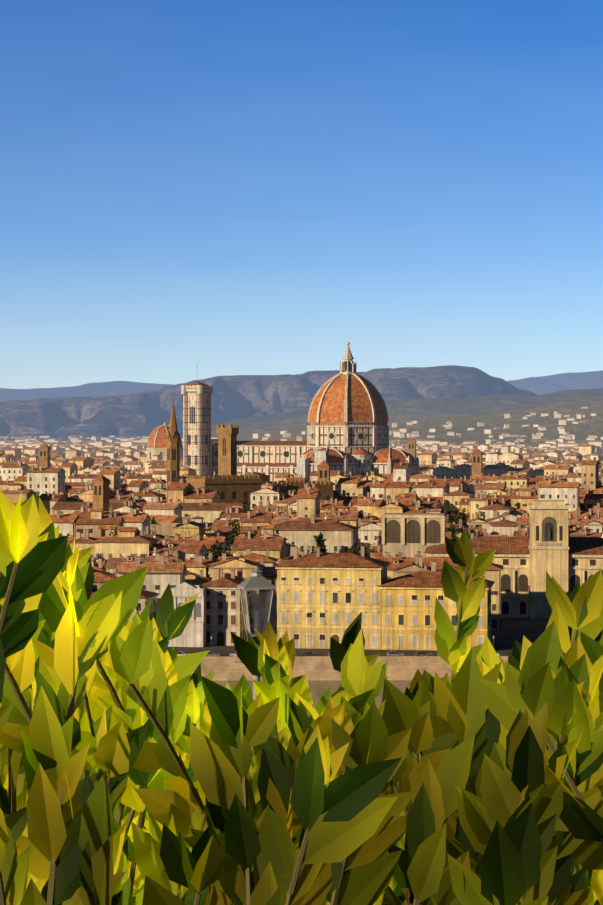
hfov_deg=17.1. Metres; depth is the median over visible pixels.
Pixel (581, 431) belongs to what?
hills
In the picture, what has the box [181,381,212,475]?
giotto campanile
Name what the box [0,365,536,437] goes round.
morello mountain
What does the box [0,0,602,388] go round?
sky
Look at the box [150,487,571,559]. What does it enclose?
garden trees
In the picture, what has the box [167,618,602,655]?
ground
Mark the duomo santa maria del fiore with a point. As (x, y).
(348, 428)
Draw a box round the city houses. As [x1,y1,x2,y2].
[0,442,602,638]
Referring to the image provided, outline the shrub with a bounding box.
[0,491,602,904]
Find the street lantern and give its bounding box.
[234,566,275,699]
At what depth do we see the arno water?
456.11 m
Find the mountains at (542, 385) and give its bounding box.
[0,370,602,401]
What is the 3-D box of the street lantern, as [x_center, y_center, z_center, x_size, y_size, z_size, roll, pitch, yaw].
[-0.600,3.432,26.996,0.592,3.852,0.446,0,1,-13]
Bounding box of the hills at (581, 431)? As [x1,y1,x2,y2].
[50,401,602,446]
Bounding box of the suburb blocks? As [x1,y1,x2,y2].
[0,407,602,451]
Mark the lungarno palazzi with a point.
(322, 598)
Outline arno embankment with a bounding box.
[177,656,507,680]
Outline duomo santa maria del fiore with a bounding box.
[211,340,418,481]
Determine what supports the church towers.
on the ground
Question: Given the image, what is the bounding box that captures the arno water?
[205,680,411,707]
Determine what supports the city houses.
on the ground
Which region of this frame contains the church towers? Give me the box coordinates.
[38,402,482,524]
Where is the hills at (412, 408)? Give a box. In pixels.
[8,388,602,441]
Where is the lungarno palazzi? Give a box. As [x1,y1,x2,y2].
[90,500,602,649]
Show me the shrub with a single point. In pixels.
(474, 733)

